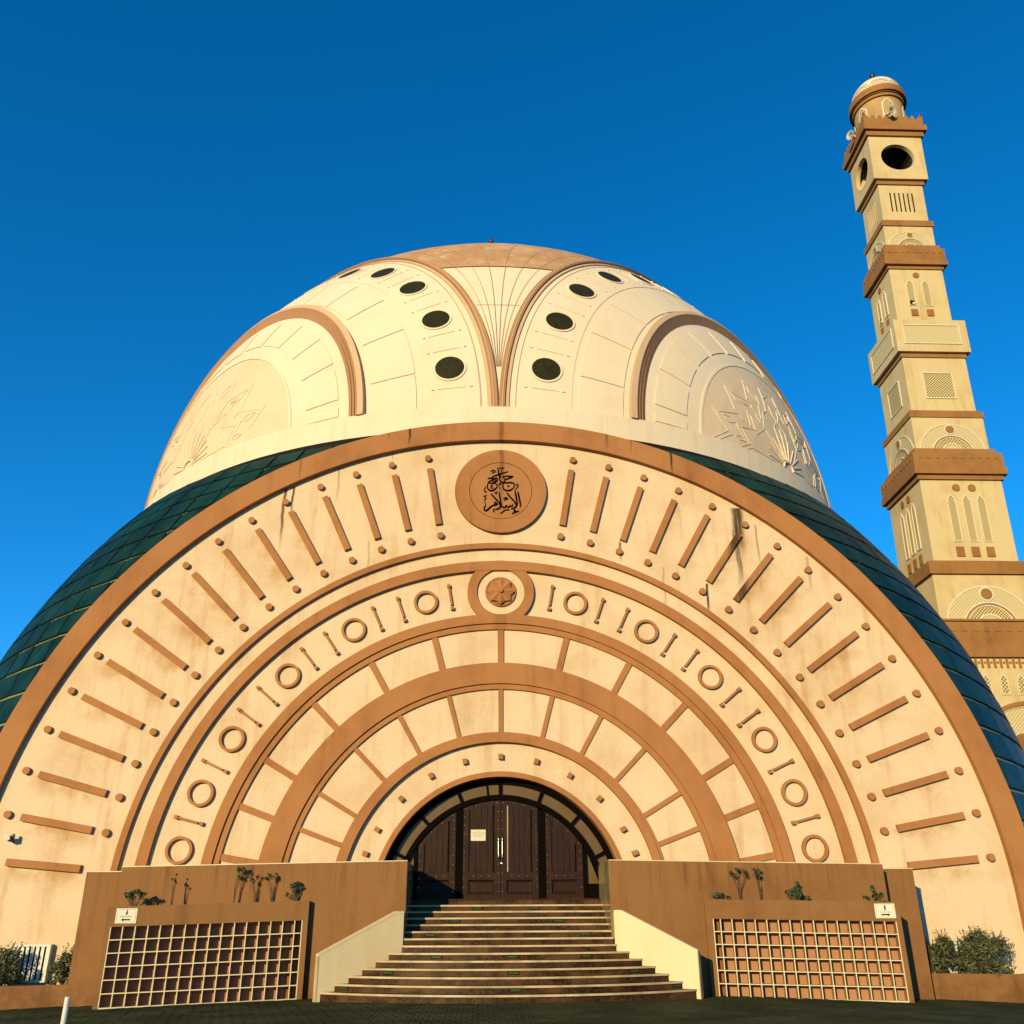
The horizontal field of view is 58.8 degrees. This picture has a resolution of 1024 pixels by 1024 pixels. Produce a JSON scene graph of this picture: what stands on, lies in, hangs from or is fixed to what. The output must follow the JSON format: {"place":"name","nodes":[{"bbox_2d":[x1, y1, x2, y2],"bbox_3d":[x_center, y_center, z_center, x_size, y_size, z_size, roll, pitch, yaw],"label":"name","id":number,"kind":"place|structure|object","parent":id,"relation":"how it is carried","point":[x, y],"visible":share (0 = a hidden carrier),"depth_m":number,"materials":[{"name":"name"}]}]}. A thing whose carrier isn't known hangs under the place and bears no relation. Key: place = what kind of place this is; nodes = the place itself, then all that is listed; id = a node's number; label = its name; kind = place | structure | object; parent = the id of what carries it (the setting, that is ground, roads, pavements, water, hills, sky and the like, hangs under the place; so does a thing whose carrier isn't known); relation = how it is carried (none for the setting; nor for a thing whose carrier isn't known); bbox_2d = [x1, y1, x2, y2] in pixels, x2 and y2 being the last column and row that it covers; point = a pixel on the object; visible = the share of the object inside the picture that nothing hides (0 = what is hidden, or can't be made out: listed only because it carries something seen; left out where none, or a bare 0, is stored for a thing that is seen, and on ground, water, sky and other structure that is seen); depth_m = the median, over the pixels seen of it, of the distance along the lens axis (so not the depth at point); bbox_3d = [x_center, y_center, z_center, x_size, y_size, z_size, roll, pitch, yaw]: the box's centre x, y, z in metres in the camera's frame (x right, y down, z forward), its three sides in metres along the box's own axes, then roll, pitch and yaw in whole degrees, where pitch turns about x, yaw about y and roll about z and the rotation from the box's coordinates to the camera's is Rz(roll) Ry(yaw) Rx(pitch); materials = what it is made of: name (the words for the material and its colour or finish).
{"place":"outdoors","nodes":[
{"label":"outdoors","id":0,"kind":"place"},
{"bbox_2d":[0,995,1023,1023],"bbox_3d":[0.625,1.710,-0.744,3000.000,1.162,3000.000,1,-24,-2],"label":"ground","id":1,"kind":"structure","parent":0,"point":[738,1010],"depth_m":18.09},
{"bbox_2d":[0,984,66,1009],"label":"planter wall","id":2,"kind":"structure","parent":1,"relation":"on","point":[24,996],"depth_m":22.47,"materials":[{"name":"paint"}]},
{"bbox_2d":[0,939,23,985],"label":"bush","id":3,"kind":"object","parent":2,"relation":"on","point":[7,956],"visible":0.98,"depth_m":23.18,"materials":[{"name":"green plant"}]},
{"bbox_2d":[46,943,73,984],"bbox_3d":[-11.405,11.650,23.362,0.984,1.300,0.810,-11,-26,23],"label":"bush","id":4,"kind":"object","parent":2,"relation":"on","point":[61,968],"visible":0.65,"depth_m":23.18,"materials":[{"name":"green plant"}]},
{"bbox_2d":[60,997,70,1023],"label":"bollard","id":5,"kind":"object","parent":1,"relation":"on","point":[65,1010],"visible":1,"depth_m":11.25,"materials":[{"name":"white metal"}]},
{"bbox_2d":[92,901,309,1009],"bbox_3d":[-7.350,10.814,21.786,4.669,2.732,0.700,4,-25,-10],"label":"shoe rack planter","id":6,"kind":"object","parent":1,"relation":"on","point":[162,955],"visible":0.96,"depth_m":21.69,"materials":[{"name":"paint"}]},
{"bbox_2d":[115,908,137,922],"bbox_3d":[-9.154,9.586,21.565,0.476,0.326,0.015,4,-25,-10],"label":"direction sign","id":7,"kind":"object","parent":6,"relation":"attached to","point":[126,915],"visible":1,"depth_m":21.56,"materials":[{"name":"white plastic"}]},
{"bbox_2d":[123,888,148,905],"bbox_3d":[-9.101,9.385,21.994,0.656,0.518,0.307,1,-24,-2],"label":"planter shrub","id":8,"kind":"object","parent":6,"relation":"in","point":[130,895],"visible":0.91,"depth_m":21.98,"materials":[{"name":"green plant"}]},
{"bbox_2d":[170,874,177,904],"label":"planter shrub","id":9,"kind":"object","parent":6,"relation":"in","point":[175,881],"visible":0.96,"depth_m":22.25,"materials":[{"name":"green plant"}]},
{"bbox_2d":[233,866,246,902],"bbox_3d":[-6.758,9.291,22.524,0.277,0.970,0.299,1,-24,-2],"label":"planter shrub","id":10,"kind":"object","parent":6,"relation":"on","point":[239,877],"visible":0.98,"depth_m":22.60,"materials":[{"name":"green plant"}]},
{"bbox_2d":[250,872,263,901],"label":"planter shrub","id":11,"kind":"object","parent":6,"relation":"on","point":[252,882],"visible":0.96,"depth_m":22.61,"materials":[{"name":"green plant"}]},
{"bbox_2d":[264,873,280,901],"bbox_3d":[-5.990,9.407,22.646,0.331,0.798,0.322,-16,-29,31],"label":"planter shrub","id":12,"kind":"object","parent":6,"relation":"on","point":[266,878],"visible":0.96,"depth_m":22.68,"materials":[{"name":"green plant"}]},
{"bbox_2d":[285,881,304,900],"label":"planter shrub","id":13,"kind":"object","parent":6,"relation":"on","point":[294,886],"visible":1,"depth_m":22.61,"materials":[{"name":"green plant"}]},
{"bbox_2d":[65,860,412,1006],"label":"terrace wall","id":14,"kind":"structure","parent":1,"relation":"on","point":[347,898],"depth_m":22.68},
{"bbox_2d":[312,898,703,1003],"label":"entrance stairs","id":15,"kind":"structure","parent":1,"relation":"on","point":[487,951],"depth_m":21.48,"materials":[{"name":"brown stone"}]},
{"bbox_2d":[0,237,1023,985],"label":"mosque","id":16,"kind":"structure","parent":1,"relation":"on","point":[554,573],"depth_m":27.94,"materials":[{"name":"beige paint"}]},
{"bbox_2d":[4,834,14,841],"bbox_3d":[-13.766,8.944,24.934,0.200,0.200,0.370,1,-24,-2],"label":"wall lamp","id":17,"kind":"object","parent":16,"relation":"attached to","point":[9,838],"visible":1,"depth_m":24.83,"materials":[{"name":"white paint"}]},
{"bbox_2d":[8,944,53,982],"bbox_3d":[-12.588,11.813,23.783,0.930,0.890,0.180,1,-24,-2],"label":"louvre vent","id":18,"kind":"object","parent":16,"relation":"attached to","point":[35,962],"visible":0.81,"depth_m":23.77,"materials":[{"name":"white metal"}]},
{"bbox_2d":[416,812,455,898],"bbox_3d":[-2.128,9.680,25.663,1.053,2.332,0.134,1,-24,-2],"label":"door leaf","id":19,"kind":"structure","parent":16,"relation":"in","point":[436,851],"depth_m":25.54,"materials":[{"name":"brown wood"}]},
{"bbox_2d":[471,830,485,840],"bbox_3d":[-0.962,9.204,25.870,0.420,0.300,0.010,1,-24,-2],"label":"paper notice","id":20,"kind":"object","parent":16,"relation":"attached to","point":[478,835],"visible":1,"depth_m":25.86,"materials":[{"name":"white paper"}]},
{"bbox_2d":[462,800,499,898],"bbox_3d":[-0.867,9.543,25.742,1.067,2.634,0.187,1,-24,-2],"label":"door leaf","id":21,"kind":"structure","parent":16,"relation":"in","point":[480,859],"depth_m":25.68,"materials":[{"name":"brown wood"}]},
{"bbox_2d":[500,800,538,898],"bbox_3d":[0.205,9.553,25.778,1.067,2.634,0.187,1,-24,-2],"label":"door leaf","id":22,"kind":"structure","parent":16,"relation":"in","point":[519,879],"depth_m":25.74,"materials":[{"name":"brown wood"}]},
{"bbox_2d":[544,811,583,898],"bbox_3d":[1.466,9.714,25.782,1.053,2.332,0.134,1,-24,-2],"label":"door leaf","id":23,"kind":"structure","parent":16,"relation":"in","point":[563,851],"depth_m":25.66,"materials":[{"name":"brown wood"}]},
{"bbox_2d":[943,939,981,972],"bbox_3d":[12.177,12.029,24.615,0.930,0.840,0.180,1,-24,-2],"label":"louvre vent","id":24,"kind":"object","parent":16,"relation":"attached to","point":[951,968],"visible":0.22,"depth_m":24.54,"materials":[{"name":"white metal"}]},
{"bbox_2d":[598,859,934,999],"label":"terrace wall","id":25,"kind":"structure","parent":1,"relation":"on","point":[669,896],"depth_m":23.12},
{"bbox_2d":[704,899,914,1002],"bbox_3d":[7.178,10.937,22.275,4.669,2.675,0.700,-3,-24,6],"label":"shoe rack planter","id":26,"kind":"object","parent":1,"relation":"on","point":[835,950],"visible":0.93,"depth_m":22.18,"materials":[{"name":"paint"}]},
{"bbox_2d":[711,892,729,899],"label":"planter shrub","id":27,"kind":"object","parent":26,"relation":"in","point":[717,895],"visible":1,"depth_m":22.88,"materials":[{"name":"green plant"}]},
{"bbox_2d":[729,867,747,899],"bbox_3d":[5.760,9.470,23.010,0.501,0.884,0.398,1,-24,-2],"label":"planter shrub","id":28,"kind":"object","parent":26,"relation":"on","point":[734,875],"visible":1,"depth_m":23.03,"materials":[{"name":"green plant"}]},
{"bbox_2d":[752,867,761,899],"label":"planter shrub","id":29,"kind":"object","parent":26,"relation":"on","point":[757,875],"visible":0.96,"depth_m":22.97,"materials":[{"name":"green plant"}]},
{"bbox_2d":[785,881,809,900],"bbox_3d":[7.165,9.558,22.793,0.660,0.588,0.353,1,-24,-2],"label":"planter shrub","id":30,"kind":"object","parent":26,"relation":"in","point":[797,894],"visible":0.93,"depth_m":22.79,"materials":[{"name":"green plant"}]},
{"bbox_2d":[862,885,884,900],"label":"planter shrub","id":31,"kind":"object","parent":26,"relation":"in","point":[879,896],"visible":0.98,"depth_m":22.56,"materials":[{"name":"green plant"}]},
{"bbox_2d":[874,904,895,917],"bbox_3d":[9.103,9.733,22.169,0.476,0.326,0.015,-3,-24,6],"label":"direction sign","id":32,"kind":"object","parent":26,"relation":"attached to","point":[884,910],"visible":1,"depth_m":22.16,"materials":[{"name":"white plastic"}]},
{"bbox_2d":[843,71,1023,751],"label":"minaret","id":33,"kind":"object","parent":1,"relation":"on","point":[960,565],"visible":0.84,"depth_m":59.57,"materials":[{"name":"paint"}]},
{"bbox_2d":[846,130,856,141],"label":"horn loudspeaker","id":34,"kind":"object","parent":33,"relation":"attached to","point":[850,135],"visible":1,"depth_m":70.88,"materials":[{"name":"metal"}]},
{"bbox_2d":[886,105,896,115],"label":"horn loudspeaker","id":35,"kind":"object","parent":33,"relation":"attached to","point":[892,110],"visible":1,"depth_m":69.56,"materials":[{"name":"metal"}]},
{"bbox_2d":[930,973,1023,1002],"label":"planter wall","id":36,"kind":"structure","parent":1,"relation":"on","point":[976,987],"depth_m":23.28,"materials":[{"name":"paint"}]},
{"bbox_2d":[923,928,960,972],"bbox_3d":[11.271,11.756,23.998,1.200,1.384,0.935,1,-24,-2],"label":"bush","id":37,"kind":"object","parent":36,"relation":"on","point":[944,946],"visible":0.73,"depth_m":23.89,"materials":[{"name":"green plant"}]},
{"bbox_2d":[952,925,1015,980],"bbox_3d":[12.462,11.758,24.092,1.701,1.458,1.192,10,-26,-22],"label":"bush","id":38,"kind":"object","parent":36,"relation":"on","point":[978,951],"visible":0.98,"depth_m":24.03,"materials":[{"name":"green plant"}]},
{"bbox_2d":[0,0,1023,660],"label":"sky","id":39,"kind":"structure","parent":0,"point":[175,175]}
]}

